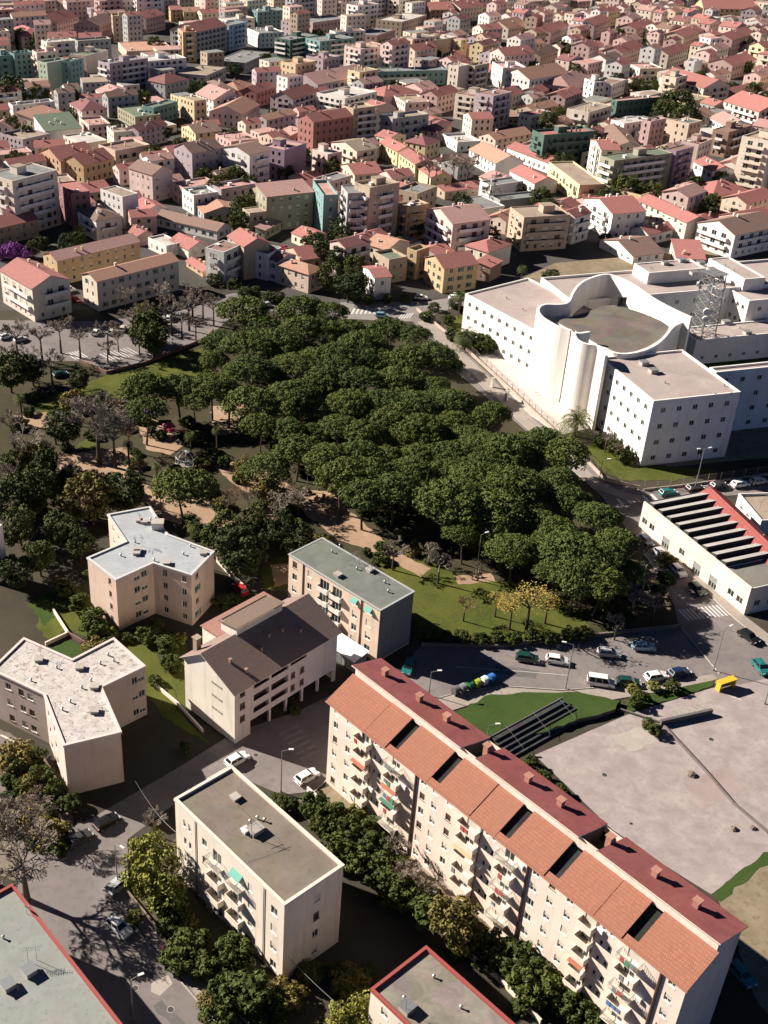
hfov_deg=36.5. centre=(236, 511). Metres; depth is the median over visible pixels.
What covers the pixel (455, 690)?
waste bin
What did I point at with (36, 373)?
evergreen tree
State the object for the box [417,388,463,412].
pine tree
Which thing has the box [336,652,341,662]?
door
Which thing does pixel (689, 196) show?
town house
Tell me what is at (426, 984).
flat roof house
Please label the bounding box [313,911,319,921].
window
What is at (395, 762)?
balcony door
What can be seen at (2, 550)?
town house
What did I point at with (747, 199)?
town house
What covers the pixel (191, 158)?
town house
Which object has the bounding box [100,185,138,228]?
town house
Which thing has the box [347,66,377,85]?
town house
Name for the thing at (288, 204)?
town house
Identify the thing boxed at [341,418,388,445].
pine tree
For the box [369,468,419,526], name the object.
pine tree
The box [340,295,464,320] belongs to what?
junction road
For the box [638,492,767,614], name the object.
depot
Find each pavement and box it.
[121,898,242,1023]
[420,320,643,501]
[438,674,717,709]
[642,530,767,642]
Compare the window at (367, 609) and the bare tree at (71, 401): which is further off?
the bare tree at (71, 401)
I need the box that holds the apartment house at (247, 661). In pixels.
[180,591,341,742]
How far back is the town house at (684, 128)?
520.53 m
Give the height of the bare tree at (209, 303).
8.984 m
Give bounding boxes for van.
[587,672,614,688]
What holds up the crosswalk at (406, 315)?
on the junction road at (395, 309)
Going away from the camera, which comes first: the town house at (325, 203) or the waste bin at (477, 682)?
the waste bin at (477, 682)
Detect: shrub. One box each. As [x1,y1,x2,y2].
[0,247,8,258]
[0,737,43,775]
[0,773,15,788]
[0,790,21,799]
[0,795,31,826]
[0,799,42,835]
[1,241,23,258]
[5,755,29,774]
[8,418,29,431]
[12,777,26,793]
[18,246,34,258]
[19,771,51,797]
[22,405,34,417]
[25,764,55,790]
[26,392,41,399]
[26,746,48,765]
[26,813,72,852]
[26,832,41,848]
[27,393,39,400]
[30,506,44,515]
[32,236,49,248]
[41,800,59,816]
[43,777,68,799]
[45,811,56,821]
[47,407,65,417]
[48,837,69,857]
[50,578,75,597]
[51,495,62,503]
[55,389,89,410]
[56,791,81,813]
[57,585,77,598]
[59,442,71,451]
[60,463,81,476]
[65,473,76,478]
[68,592,88,609]
[78,618,111,640]
[79,606,104,632]
[80,635,104,651]
[81,569,88,577]
[83,428,99,440]
[100,636,112,642]
[101,626,118,637]
[120,632,133,642]
[123,457,140,470]
[125,908,142,924]
[129,447,140,456]
[134,624,162,645]
[146,426,156,433]
[147,618,164,628]
[147,674,164,687]
[153,429,167,441]
[154,633,175,654]
[155,898,192,937]
[156,629,173,634]
[158,926,212,974]
[159,653,182,672]
[169,464,181,469]
[171,632,187,647]
[177,415,196,427]
[177,913,199,931]
[179,740,190,753]
[180,514,199,531]
[185,436,198,445]
[185,950,219,985]
[190,532,198,539]
[191,454,214,469]
[193,987,218,1011]
[194,523,207,536]
[197,999,237,1023]
[204,429,218,440]
[205,273,222,286]
[206,966,240,1008]
[209,495,233,509]
[210,591,242,609]
[212,500,230,512]
[212,947,218,958]
[214,930,254,971]
[216,455,230,468]
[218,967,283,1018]
[226,277,242,288]
[232,476,243,484]
[237,286,255,296]
[248,1009,267,1023]
[250,285,262,296]
[251,500,266,511]
[253,500,267,508]
[261,290,275,301]
[265,973,310,1017]
[268,291,285,303]
[268,439,280,451]
[270,792,290,811]
[284,504,296,516]
[284,796,298,809]
[288,704,301,715]
[293,518,302,527]
[295,957,324,985]
[296,469,306,477]
[297,485,309,494]
[298,790,330,820]
[304,963,327,983]
[308,813,331,836]
[312,533,331,541]
[312,801,348,834]
[318,831,355,863]
[323,959,348,984]
[326,960,372,1003]
[331,808,375,843]
[340,843,377,877]
[346,802,366,817]
[348,295,361,302]
[355,506,368,517]
[355,827,393,853]
[359,814,385,836]
[359,963,378,981]
[361,547,371,556]
[362,505,377,516]
[363,295,377,304]
[363,842,407,880]
[363,866,405,896]
[370,551,390,564]
[371,516,388,526]
[373,540,390,552]
[376,881,410,908]
[378,509,400,522]
[382,293,394,303]
[386,872,422,913]
[399,293,412,302]
[399,504,417,517]
[404,539,426,557]
[407,884,444,931]
[417,626,435,638]
[419,311,435,320]
[423,552,442,563]
[427,302,440,312]
[436,630,453,641]
[441,315,455,325]
[445,327,460,341]
[445,941,467,961]
[446,543,462,557]
[447,297,462,308]
[449,925,491,958]
[454,628,471,644]
[457,331,484,348]
[464,531,496,552]
[471,334,497,354]
[471,959,486,970]
[472,632,488,644]
[476,925,514,964]
[487,630,504,643]
[487,937,553,983]
[503,631,522,645]
[504,956,557,1007]
[510,997,522,1014]
[511,999,531,1017]
[522,755,539,768]
[523,627,540,643]
[524,968,568,1012]
[535,769,551,780]
[539,629,560,644]
[547,983,595,1023]
[556,782,568,793]
[561,624,579,641]
[567,996,606,1023]
[578,625,594,642]
[589,595,619,614]
[592,431,615,447]
[597,233,612,240]
[597,613,610,620]
[604,597,621,609]
[607,440,623,455]
[613,448,635,463]
[615,608,636,624]
[627,683,638,695]
[628,575,655,588]
[628,696,642,707]
[634,689,650,702]
[642,717,655,729]
[645,680,660,691]
[647,583,666,596]
[647,723,661,736]
[655,551,680,568]
[655,570,676,586]
[662,678,681,692]
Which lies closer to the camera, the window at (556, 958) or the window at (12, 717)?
the window at (556, 958)
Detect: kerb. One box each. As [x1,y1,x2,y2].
[116,901,213,1020]
[418,322,635,502]
[435,624,678,643]
[437,678,680,698]
[641,531,767,644]
[681,628,719,673]
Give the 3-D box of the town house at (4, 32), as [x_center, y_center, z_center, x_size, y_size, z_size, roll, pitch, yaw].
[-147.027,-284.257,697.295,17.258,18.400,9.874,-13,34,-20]
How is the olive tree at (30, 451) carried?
on the park ground at (423, 529)
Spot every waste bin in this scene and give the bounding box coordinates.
[451,685,460,696]
[458,682,467,693]
[465,680,474,691]
[472,678,481,688]
[480,675,489,685]
[486,673,495,683]
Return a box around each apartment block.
[0,637,146,794]
[86,506,214,630]
[174,765,344,981]
[288,537,414,659]
[325,658,747,1023]
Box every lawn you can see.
[27,589,70,624]
[36,348,211,415]
[36,577,210,744]
[49,640,84,657]
[76,436,95,450]
[165,641,186,709]
[260,556,288,590]
[371,556,592,640]
[437,314,462,330]
[456,692,620,738]
[585,442,717,480]
[627,680,713,711]
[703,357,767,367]
[712,852,767,901]
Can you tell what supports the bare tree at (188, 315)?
on the parking lot at (91, 349)
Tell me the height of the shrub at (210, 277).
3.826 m
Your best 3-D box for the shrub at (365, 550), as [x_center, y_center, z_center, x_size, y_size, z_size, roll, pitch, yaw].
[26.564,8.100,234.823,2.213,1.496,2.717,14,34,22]
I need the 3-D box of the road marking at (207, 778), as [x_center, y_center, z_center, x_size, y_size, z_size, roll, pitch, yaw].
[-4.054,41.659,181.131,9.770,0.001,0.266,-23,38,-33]
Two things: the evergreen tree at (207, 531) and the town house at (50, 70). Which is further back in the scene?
the town house at (50, 70)
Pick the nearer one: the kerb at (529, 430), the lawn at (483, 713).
the lawn at (483, 713)
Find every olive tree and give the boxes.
[18,441,49,470]
[58,468,118,520]
[232,454,259,485]
[249,477,283,507]
[426,894,484,955]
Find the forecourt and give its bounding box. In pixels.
[469,342,590,433]
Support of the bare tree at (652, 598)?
on the park ground at (423, 529)
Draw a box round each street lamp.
[114,844,124,879]
[130,972,143,1021]
[280,748,293,792]
[475,531,488,577]
[562,641,573,688]
[696,447,711,483]
[712,624,733,670]
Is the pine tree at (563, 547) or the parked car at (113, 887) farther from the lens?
the pine tree at (563, 547)
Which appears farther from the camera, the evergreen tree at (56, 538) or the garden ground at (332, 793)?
the evergreen tree at (56, 538)
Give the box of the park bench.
[473,572,482,577]
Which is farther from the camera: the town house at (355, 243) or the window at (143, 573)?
the town house at (355, 243)
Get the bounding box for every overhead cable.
[135,781,175,831]
[288,957,340,1006]
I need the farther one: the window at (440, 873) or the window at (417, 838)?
the window at (417, 838)
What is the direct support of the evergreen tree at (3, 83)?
on the town streets
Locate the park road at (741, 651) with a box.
[408,313,767,685]
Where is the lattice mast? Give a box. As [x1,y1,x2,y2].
[689,265,729,340]
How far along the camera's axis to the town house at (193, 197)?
432.83 m
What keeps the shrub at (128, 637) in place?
on the lawn at (167, 708)
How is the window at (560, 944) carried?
in the apartment block at (614, 927)
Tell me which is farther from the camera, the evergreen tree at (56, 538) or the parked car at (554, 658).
the evergreen tree at (56, 538)
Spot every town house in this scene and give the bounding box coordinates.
[0,0,18,2]
[0,7,13,17]
[0,27,10,51]
[0,40,9,51]
[0,49,13,80]
[0,85,21,103]
[0,103,9,119]
[0,114,25,132]
[0,128,49,150]
[0,140,9,148]
[0,147,31,166]
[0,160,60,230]
[0,210,38,245]
[0,257,71,321]
[0,524,5,581]
[2,153,46,168]
[8,98,53,115]
[9,10,46,27]
[9,49,33,77]
[11,0,45,11]
[14,25,35,50]
[14,104,61,127]
[31,46,58,77]
[33,111,81,139]
[38,57,68,90]
[38,141,91,173]
[41,37,75,57]
[42,233,140,282]
[47,9,78,31]
[47,30,76,38]
[57,173,74,190]
[58,179,90,227]
[59,197,96,214]
[61,57,83,89]
[63,132,106,148]
[64,147,114,182]
[69,97,107,123]
[70,46,108,76]
[73,36,111,58]
[74,13,111,37]
[76,204,122,240]
[80,116,109,137]
[82,252,179,310]
[94,0,122,10]
[97,55,148,89]
[98,138,149,163]
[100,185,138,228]
[102,88,138,117]
[107,124,131,142]
[111,11,124,42]
[117,104,160,125]
[118,40,168,55]
[123,0,134,11]
[124,118,167,144]
[124,224,152,245]
[128,159,172,201]
[133,0,163,12]
[141,8,164,33]
[141,152,174,173]
[143,99,177,120]
[145,72,188,97]
[146,52,185,74]
[148,233,180,254]
[157,209,230,239]
[161,144,177,155]
[168,4,181,21]
[169,232,208,258]
[170,17,226,58]
[172,177,214,204]
[174,137,222,179]
[178,25,196,61]
[178,65,225,88]
[179,94,206,121]
[181,6,199,20]
[181,121,221,141]
[182,185,217,214]
[185,257,205,276]
[195,83,240,115]
[197,7,218,19]
[197,198,241,220]
[201,79,235,92]
[205,240,240,283]
[208,96,259,127]
[210,178,255,203]
[215,131,257,145]
[219,13,254,27]
[222,141,270,182]
[223,20,246,50]
[224,50,269,73]
[226,79,251,94]
[226,227,269,279]
[239,81,275,106]
[242,204,265,232]
[247,5,282,27]
[247,25,283,47]
[254,108,296,129]
[254,178,313,229]
[254,219,281,239]
[256,245,281,280]
[259,128,289,144]
[264,137,306,180]
[269,249,296,282]
[270,84,317,110]
[274,31,318,58]
[276,257,322,292]
[281,56,315,74]
[285,0,316,16]
[285,240,329,266]
[297,107,352,149]
[300,64,360,89]
[305,33,353,59]
[306,51,339,70]
[309,14,340,33]
[312,142,341,174]
[313,172,350,190]
[313,180,338,238]
[316,86,376,110]
[329,232,371,274]
[330,26,365,43]
[331,138,377,163]
[337,0,358,15]
[338,183,365,236]
[340,160,381,184]
[342,102,375,138]
[344,41,379,67]
[345,41,379,59]
[346,0,378,29]
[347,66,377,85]
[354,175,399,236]
[356,227,387,238]
[362,263,392,299]
[365,27,394,42]
[367,0,387,18]
[369,233,409,264]
[370,84,419,104]
[373,245,407,282]
[374,66,446,85]
[374,103,396,134]
[376,12,426,36]
[379,38,410,67]
[379,137,414,165]
[380,110,428,139]
[387,0,422,15]
[393,94,429,110]
[396,199,428,238]
[398,148,432,180]
[398,180,409,186]
[399,181,436,207]
[400,32,434,43]
[403,134,440,158]
[406,244,429,279]
[408,41,437,66]
[417,163,452,185]
[419,84,458,112]
[420,120,452,139]
[423,250,478,293]
[424,202,491,251]
[425,1,454,19]
[426,241,455,255]
[430,33,455,56]
[436,180,480,199]
[442,132,480,151]
[447,61,468,90]
[451,0,483,20]
[453,86,487,119]
[462,109,493,138]
[463,193,504,214]
[464,236,512,265]
[467,61,488,89]
[468,141,524,174]
[473,88,511,129]
[476,254,502,281]
[478,176,522,197]
[479,126,531,148]
[489,16,524,39]
[489,45,534,66]
[489,208,509,235]
[490,61,524,88]
[490,191,540,208]
[498,85,524,108]
[506,62,569,89]
[506,141,563,172]
[506,202,569,251]
[509,164,558,192]
[517,99,558,112]
[518,109,549,130]
[529,124,594,164]
[533,44,558,64]
[538,115,573,128]
[541,20,567,43]
[543,71,590,92]
[546,86,583,107]
[547,161,604,198]
[565,205,591,243]
[566,102,611,126]
[583,74,606,96]
[584,193,646,237]
[586,14,611,39]
[586,137,621,176]
[596,147,672,195]
[599,235,664,263]
[600,76,625,98]
[601,39,643,62]
[602,123,640,152]
[610,95,660,118]
[610,116,645,136]
[616,18,653,36]
[620,188,655,198]
[629,62,662,81]
[630,221,674,242]
[637,194,707,238]
[638,116,666,146]
[643,218,649,225]
[658,68,729,100]
[659,43,688,68]
[659,70,687,94]
[660,113,691,136]
[661,182,706,213]
[663,24,703,49]
[666,93,710,110]
[666,142,693,188]
[669,117,701,142]
[669,238,706,261]
[681,133,712,168]
[685,57,702,72]
[691,156,733,182]
[694,211,767,257]
[695,0,754,16]
[697,207,727,219]
[698,179,747,205]
[700,124,716,137]
[706,52,756,78]
[708,111,753,130]
[710,120,751,157]
[714,27,753,55]
[719,155,737,169]
[719,206,767,217]
[720,187,767,212]
[722,90,767,124]
[728,82,762,97]
[732,128,767,189]
[736,492,767,533]
[748,40,767,65]
[751,117,767,132]
[755,51,767,66]
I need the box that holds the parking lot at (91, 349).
[0,293,338,370]
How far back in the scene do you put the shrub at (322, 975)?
149.19 m
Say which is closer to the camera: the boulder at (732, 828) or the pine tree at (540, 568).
the boulder at (732, 828)
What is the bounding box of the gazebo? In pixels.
[175,450,197,468]
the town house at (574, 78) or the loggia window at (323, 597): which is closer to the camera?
the loggia window at (323, 597)
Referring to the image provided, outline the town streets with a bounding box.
[0,14,767,310]
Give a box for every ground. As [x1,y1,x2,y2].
[0,284,767,1023]
[0,311,676,643]
[0,729,73,880]
[133,838,337,1023]
[299,786,587,1023]
[457,249,767,466]
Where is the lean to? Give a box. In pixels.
[336,633,368,671]
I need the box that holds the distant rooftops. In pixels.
[0,0,767,246]
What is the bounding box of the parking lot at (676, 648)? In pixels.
[405,626,746,697]
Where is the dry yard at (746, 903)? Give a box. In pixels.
[719,865,767,1013]
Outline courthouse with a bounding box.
[461,257,767,465]
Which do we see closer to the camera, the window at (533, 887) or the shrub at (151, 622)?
the window at (533, 887)
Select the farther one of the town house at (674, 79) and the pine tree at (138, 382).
the town house at (674, 79)
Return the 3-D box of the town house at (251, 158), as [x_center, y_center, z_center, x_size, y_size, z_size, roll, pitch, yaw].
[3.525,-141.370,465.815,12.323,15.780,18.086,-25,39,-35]
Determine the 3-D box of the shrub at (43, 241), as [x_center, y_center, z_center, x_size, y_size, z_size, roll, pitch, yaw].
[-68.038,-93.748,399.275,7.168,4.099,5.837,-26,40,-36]
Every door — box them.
[212,849,221,867]
[213,872,221,883]
[213,890,221,900]
[213,906,221,919]
[228,867,241,887]
[232,892,241,903]
[232,910,241,921]
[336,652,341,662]
[357,792,364,800]
[358,778,365,786]
[361,733,368,744]
[361,749,367,758]
[386,817,393,826]
[390,775,398,784]
[391,757,399,769]
[458,879,466,889]
[460,865,468,875]
[464,836,473,846]
[466,818,475,832]
[494,911,503,921]
[496,896,505,907]
[499,882,508,892]
[501,866,511,878]
[504,848,514,863]
[569,976,581,987]
[576,946,588,958]
[580,931,591,943]
[583,913,595,928]
[610,1011,621,1023]
[614,996,625,1009]
[617,297,622,305]
[618,981,629,994]
[621,297,627,305]
[622,966,634,980]
[626,948,639,964]
[662,536,669,549]
[692,561,700,575]
[708,575,717,588]
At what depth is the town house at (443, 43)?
691.06 m
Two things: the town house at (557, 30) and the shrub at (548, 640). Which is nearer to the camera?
the shrub at (548, 640)
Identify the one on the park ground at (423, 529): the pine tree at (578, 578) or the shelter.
the pine tree at (578, 578)
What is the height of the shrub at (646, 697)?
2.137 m
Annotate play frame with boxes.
[162,422,184,435]
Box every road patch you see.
[151,976,172,995]
[153,1000,184,1023]
[494,665,539,678]
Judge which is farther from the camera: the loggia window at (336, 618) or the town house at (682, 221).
the town house at (682, 221)
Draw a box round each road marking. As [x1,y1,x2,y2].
[186,767,226,790]
[462,667,568,675]
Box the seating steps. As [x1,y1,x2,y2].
[488,697,575,756]
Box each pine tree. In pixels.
[117,371,173,424]
[121,396,170,445]
[150,373,202,417]
[150,467,219,523]
[175,390,211,427]
[184,371,239,420]
[197,329,244,368]
[198,349,230,371]
[207,383,248,402]
[214,294,270,330]
[217,384,283,435]
[218,330,276,380]
[220,361,249,379]
[223,353,276,402]
[237,413,279,453]
[238,451,292,489]
[243,314,280,331]
[250,327,306,356]
[254,359,294,382]
[259,344,298,377]
[261,393,306,431]
[264,379,296,393]
[266,379,322,408]
[267,416,307,454]
[269,351,318,379]
[271,433,321,480]
[272,295,324,327]
[278,314,326,348]
[295,422,329,446]
[296,365,348,409]
[296,378,327,413]
[298,346,337,363]
[300,396,333,421]
[301,442,348,490]
[304,356,353,404]
[305,318,347,344]
[310,341,360,388]
[311,302,350,335]
[312,455,372,513]
[316,413,360,442]
[326,387,372,417]
[329,319,366,338]
[330,439,384,459]
[333,365,386,406]
[334,474,386,529]
[336,329,389,351]
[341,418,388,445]
[346,347,387,388]
[348,456,401,509]
[356,388,404,423]
[359,406,389,442]
[365,316,406,349]
[366,348,405,371]
[366,444,402,462]
[369,401,420,446]
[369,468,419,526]
[373,364,428,391]
[381,426,411,447]
[386,370,415,387]
[387,343,433,388]
[391,324,434,361]
[391,456,436,502]
[392,389,441,414]
[393,411,447,452]
[401,441,438,474]
[411,340,459,384]
[411,422,455,443]
[411,476,485,545]
[416,375,451,413]
[416,472,443,505]
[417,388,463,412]
[417,456,453,478]
[418,438,467,481]
[434,387,477,413]
[434,455,473,498]
[436,410,475,432]
[439,358,465,388]
[440,516,485,563]
[441,517,479,555]
[442,437,485,457]
[442,480,486,512]
[446,424,486,445]
[448,419,488,438]
[448,460,506,491]
[460,431,510,460]
[463,485,533,548]
[467,451,510,479]
[469,400,512,430]
[475,514,523,561]
[480,432,535,467]
[480,463,546,501]
[480,532,543,585]
[504,449,545,472]
[506,483,549,509]
[513,431,553,459]
[514,508,562,537]
[525,426,570,462]
[527,530,571,578]
[531,558,570,604]
[533,516,577,558]
[537,435,592,481]
[537,465,580,509]
[537,525,608,592]
[544,483,593,517]
[550,555,603,614]
[571,500,624,531]
[576,537,628,595]
[579,559,631,618]
[594,526,642,556]
[606,558,644,598]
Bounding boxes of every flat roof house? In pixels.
[0,883,121,1023]
[368,945,514,1023]
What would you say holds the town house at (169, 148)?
on the town streets
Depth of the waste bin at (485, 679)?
199.23 m
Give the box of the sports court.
[535,678,767,893]
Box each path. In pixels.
[14,412,47,427]
[54,447,232,527]
[137,419,185,454]
[210,404,243,434]
[214,462,291,499]
[246,508,283,523]
[270,563,288,586]
[303,490,430,576]
[454,573,494,583]
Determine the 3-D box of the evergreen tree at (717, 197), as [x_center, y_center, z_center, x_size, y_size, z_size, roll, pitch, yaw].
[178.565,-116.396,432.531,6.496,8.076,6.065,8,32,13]
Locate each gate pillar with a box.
[490,377,495,387]
[504,389,509,400]
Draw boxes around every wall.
[0,734,63,795]
[1,763,71,835]
[45,608,67,645]
[68,631,86,644]
[79,329,213,373]
[127,890,250,1023]
[154,683,202,732]
[216,557,245,586]
[307,786,410,883]
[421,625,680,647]
[469,954,541,1023]
[617,707,767,832]
[659,708,712,725]
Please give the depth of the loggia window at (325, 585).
209.29 m
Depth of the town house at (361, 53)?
648.45 m
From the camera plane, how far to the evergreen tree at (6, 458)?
257.95 m
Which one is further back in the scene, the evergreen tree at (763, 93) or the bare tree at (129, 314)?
the evergreen tree at (763, 93)
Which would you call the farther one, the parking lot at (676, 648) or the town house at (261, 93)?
the town house at (261, 93)
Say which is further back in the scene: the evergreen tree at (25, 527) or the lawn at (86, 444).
the lawn at (86, 444)
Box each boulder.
[687,770,695,777]
[729,825,736,831]
[749,824,755,830]
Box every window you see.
[5,682,10,690]
[7,699,12,706]
[10,714,15,722]
[18,688,24,697]
[20,705,26,713]
[22,721,27,728]
[27,693,32,701]
[29,709,34,717]
[31,725,36,733]
[47,288,52,293]
[48,299,53,305]
[58,285,63,290]
[59,296,64,302]
[132,677,136,685]
[133,693,138,701]
[134,573,139,581]
[134,708,138,716]
[135,586,140,593]
[135,598,141,606]
[136,611,141,618]
[138,674,144,682]
[139,690,144,697]
[140,705,144,713]
[141,570,147,577]
[142,582,147,590]
[143,595,148,602]
[143,607,149,615]
[195,583,199,592]
[195,607,200,617]
[201,839,206,849]
[240,702,245,710]
[247,919,251,929]
[269,941,275,953]
[269,958,275,971]
[270,905,277,918]
[270,923,276,936]
[311,946,317,956]
[312,928,318,939]
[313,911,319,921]
[314,893,320,903]
[319,605,327,614]
[320,579,328,590]
[320,592,328,602]
[332,601,340,610]
[332,613,340,623]
[333,586,341,598]
[349,597,357,607]
[351,610,356,619]
[351,623,355,632]
[364,605,371,615]
[365,619,370,628]
[365,631,369,641]
[380,1007,387,1020]
[412,848,417,858]
[414,835,419,844]
[415,820,420,830]
[417,807,422,816]
[418,791,424,801]
[426,844,430,854]
[427,830,432,840]
[428,816,434,825]
[430,801,435,811]
[437,870,442,879]
[439,856,444,865]
[440,842,446,851]
[442,827,448,837]
[445,813,450,822]
[520,927,527,937]
[523,913,530,923]
[526,897,533,908]
[529,882,536,893]
[536,940,543,950]
[539,925,546,936]
[542,910,549,922]
[545,895,552,907]
[553,954,560,965]
[556,940,563,951]
[559,925,566,936]
[562,910,570,921]
[657,1008,666,1020]
[662,992,671,1004]
[667,980,675,989]
[679,548,684,556]
[728,588,733,596]
[736,595,742,603]
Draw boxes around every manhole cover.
[89,942,95,948]
[132,985,138,991]
[167,1006,174,1012]
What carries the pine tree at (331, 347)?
on the park ground at (423, 529)
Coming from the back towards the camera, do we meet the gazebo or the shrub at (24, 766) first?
the gazebo
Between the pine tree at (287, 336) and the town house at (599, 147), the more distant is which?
the town house at (599, 147)
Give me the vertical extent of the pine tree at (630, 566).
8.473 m
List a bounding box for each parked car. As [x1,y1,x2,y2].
[0,333,12,339]
[12,336,27,342]
[52,370,68,377]
[64,828,94,850]
[71,295,81,302]
[91,329,99,335]
[92,812,120,832]
[103,875,128,897]
[103,913,133,939]
[118,325,126,331]
[223,750,249,766]
[231,582,249,595]
[293,767,319,785]
[375,311,388,317]
[401,657,415,675]
[414,294,427,299]
[515,651,539,664]
[545,653,568,666]
[596,646,620,658]
[615,675,641,687]
[631,640,655,651]
[637,533,655,547]
[643,670,669,680]
[652,546,667,560]
[657,488,677,496]
[666,666,691,679]
[669,562,687,577]
[684,483,704,492]
[687,581,707,596]
[708,480,728,489]
[728,958,757,989]
[730,479,750,488]
[736,628,760,644]
[748,476,767,485]
[750,658,767,675]
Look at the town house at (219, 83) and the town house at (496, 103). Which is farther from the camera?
the town house at (219, 83)
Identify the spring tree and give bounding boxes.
[72,225,84,239]
[118,827,181,906]
[134,302,155,313]
[142,867,189,914]
[325,999,366,1023]
[338,988,373,1023]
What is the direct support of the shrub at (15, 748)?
on the garden ground at (4, 862)
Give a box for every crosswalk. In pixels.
[66,351,86,359]
[100,348,138,360]
[279,725,319,759]
[351,308,381,313]
[399,313,412,318]
[616,494,657,504]
[678,605,729,620]
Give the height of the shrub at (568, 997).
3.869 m
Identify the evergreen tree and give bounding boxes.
[0,73,27,99]
[0,79,15,100]
[0,349,32,392]
[0,448,30,474]
[0,475,39,521]
[0,554,33,588]
[1,503,35,549]
[4,115,20,129]
[5,149,26,158]
[9,466,59,512]
[11,354,47,385]
[12,27,25,50]
[20,124,32,131]
[21,82,49,100]
[21,540,56,576]
[24,240,41,257]
[28,448,58,479]
[30,32,35,48]
[41,410,83,442]
[42,509,78,552]
[57,232,78,249]
[64,524,95,561]
[66,369,88,390]
[67,107,76,119]
[70,231,86,244]
[74,88,80,100]
[105,469,145,511]
[110,121,124,127]
[127,309,167,349]
[136,321,169,357]
[137,89,150,103]
[144,143,162,150]
[147,36,162,44]
[164,127,171,138]
[172,136,188,144]
[187,81,200,95]
[196,165,211,178]
[197,81,210,89]
[199,522,222,557]
[205,178,220,187]
[210,217,223,222]
[210,508,245,547]
[212,172,231,181]
[213,523,269,577]
[223,128,239,133]
[226,165,248,179]
[227,62,243,78]
[228,208,248,230]
[230,194,251,218]
[231,193,255,215]
[241,175,258,182]
[241,504,269,536]
[259,53,271,58]
[260,508,296,549]
[276,165,294,177]
[279,521,315,552]
[300,231,325,246]
[306,148,310,158]
[312,28,323,34]
[313,238,329,260]
[317,258,344,292]
[323,159,340,173]
[326,245,348,275]
[327,216,355,237]
[332,273,368,302]
[334,234,346,239]
[343,252,366,274]
[347,226,362,235]
[350,269,367,291]
[389,79,401,85]
[411,219,424,233]
[437,50,441,57]
[450,191,473,204]
[489,224,500,239]
[516,183,527,191]
[527,60,538,66]
[529,186,552,205]
[535,149,559,158]
[538,110,558,128]
[541,198,557,204]
[541,269,559,276]
[551,152,573,161]
[554,106,566,116]
[561,44,572,53]
[567,62,580,72]
[594,130,601,138]
[595,187,620,196]
[609,73,624,78]
[610,173,640,194]
[615,28,625,33]
[629,77,647,91]
[631,180,655,195]
[639,35,648,46]
[645,79,659,90]
[646,180,663,196]
[648,109,665,117]
[651,98,678,115]
[655,89,695,111]
[663,110,680,118]
[671,104,702,119]
[687,175,705,185]
[693,70,706,75]
[697,196,719,212]
[704,192,720,209]
[708,170,726,180]
[728,82,739,86]
[740,82,762,94]
[744,60,754,73]
[759,90,767,96]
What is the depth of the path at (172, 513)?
259.50 m
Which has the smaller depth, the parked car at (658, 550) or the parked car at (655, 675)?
the parked car at (655, 675)
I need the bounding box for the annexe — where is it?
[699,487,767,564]
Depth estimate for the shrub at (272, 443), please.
272.83 m
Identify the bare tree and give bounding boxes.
[0,318,29,349]
[0,343,19,376]
[0,408,21,447]
[0,463,18,478]
[0,791,29,836]
[0,810,58,901]
[7,423,45,468]
[8,784,58,828]
[17,344,42,362]
[29,320,54,358]
[33,439,54,448]
[38,347,65,385]
[41,411,64,444]
[49,315,74,353]
[62,396,82,409]
[62,458,80,477]
[64,390,130,464]
[69,325,92,358]
[72,482,102,524]
[88,409,137,468]
[90,319,123,354]
[97,340,116,362]
[102,391,125,410]
[110,331,124,351]
[115,285,136,312]
[116,307,138,340]
[117,422,139,448]
[129,334,141,355]
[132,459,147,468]
[134,299,154,311]
[142,804,168,831]
[149,281,170,312]
[154,485,170,509]
[155,295,186,335]
[156,289,173,317]
[169,865,192,889]
[171,312,191,337]
[174,294,200,330]
[179,283,204,316]
[186,317,205,340]
[189,291,217,323]
[200,297,222,326]
[220,493,237,510]
[225,485,244,509]
[241,486,260,506]
[266,490,293,526]
[274,479,296,504]
[288,486,309,517]
[383,535,410,570]
[384,830,411,856]
[392,858,422,879]
[416,874,438,894]
[418,155,442,183]
[419,542,440,565]
[426,546,452,583]
[444,154,465,182]
[446,152,461,157]
[457,595,475,621]
[461,153,480,180]
[472,559,487,580]
[481,182,501,198]
[602,432,616,451]
[606,612,625,639]
[612,443,624,459]
[625,582,650,617]
[635,565,656,601]
[636,540,651,563]
[643,592,670,621]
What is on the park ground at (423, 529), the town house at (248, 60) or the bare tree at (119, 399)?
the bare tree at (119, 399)
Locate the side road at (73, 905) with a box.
[18,695,330,1023]
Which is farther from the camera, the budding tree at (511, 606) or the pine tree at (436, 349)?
the pine tree at (436, 349)
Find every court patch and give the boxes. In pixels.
[613,727,658,750]
[672,703,706,715]
[682,766,745,808]
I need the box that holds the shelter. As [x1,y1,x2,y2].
[715,675,737,691]
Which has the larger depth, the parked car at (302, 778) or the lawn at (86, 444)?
the lawn at (86, 444)
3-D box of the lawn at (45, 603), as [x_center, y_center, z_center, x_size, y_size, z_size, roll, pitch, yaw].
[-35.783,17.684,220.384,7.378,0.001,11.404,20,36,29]
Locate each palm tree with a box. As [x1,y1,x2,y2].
[12,393,27,418]
[122,440,134,468]
[133,451,144,474]
[151,463,161,476]
[185,430,195,461]
[186,518,203,534]
[212,425,222,456]
[224,399,229,427]
[452,326,477,352]
[454,289,466,317]
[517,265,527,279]
[555,407,595,441]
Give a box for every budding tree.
[487,591,510,616]
[496,587,528,629]
[508,580,554,632]
[537,589,564,623]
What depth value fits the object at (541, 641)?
209.69 m
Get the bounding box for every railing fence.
[416,302,641,488]
[643,467,767,490]

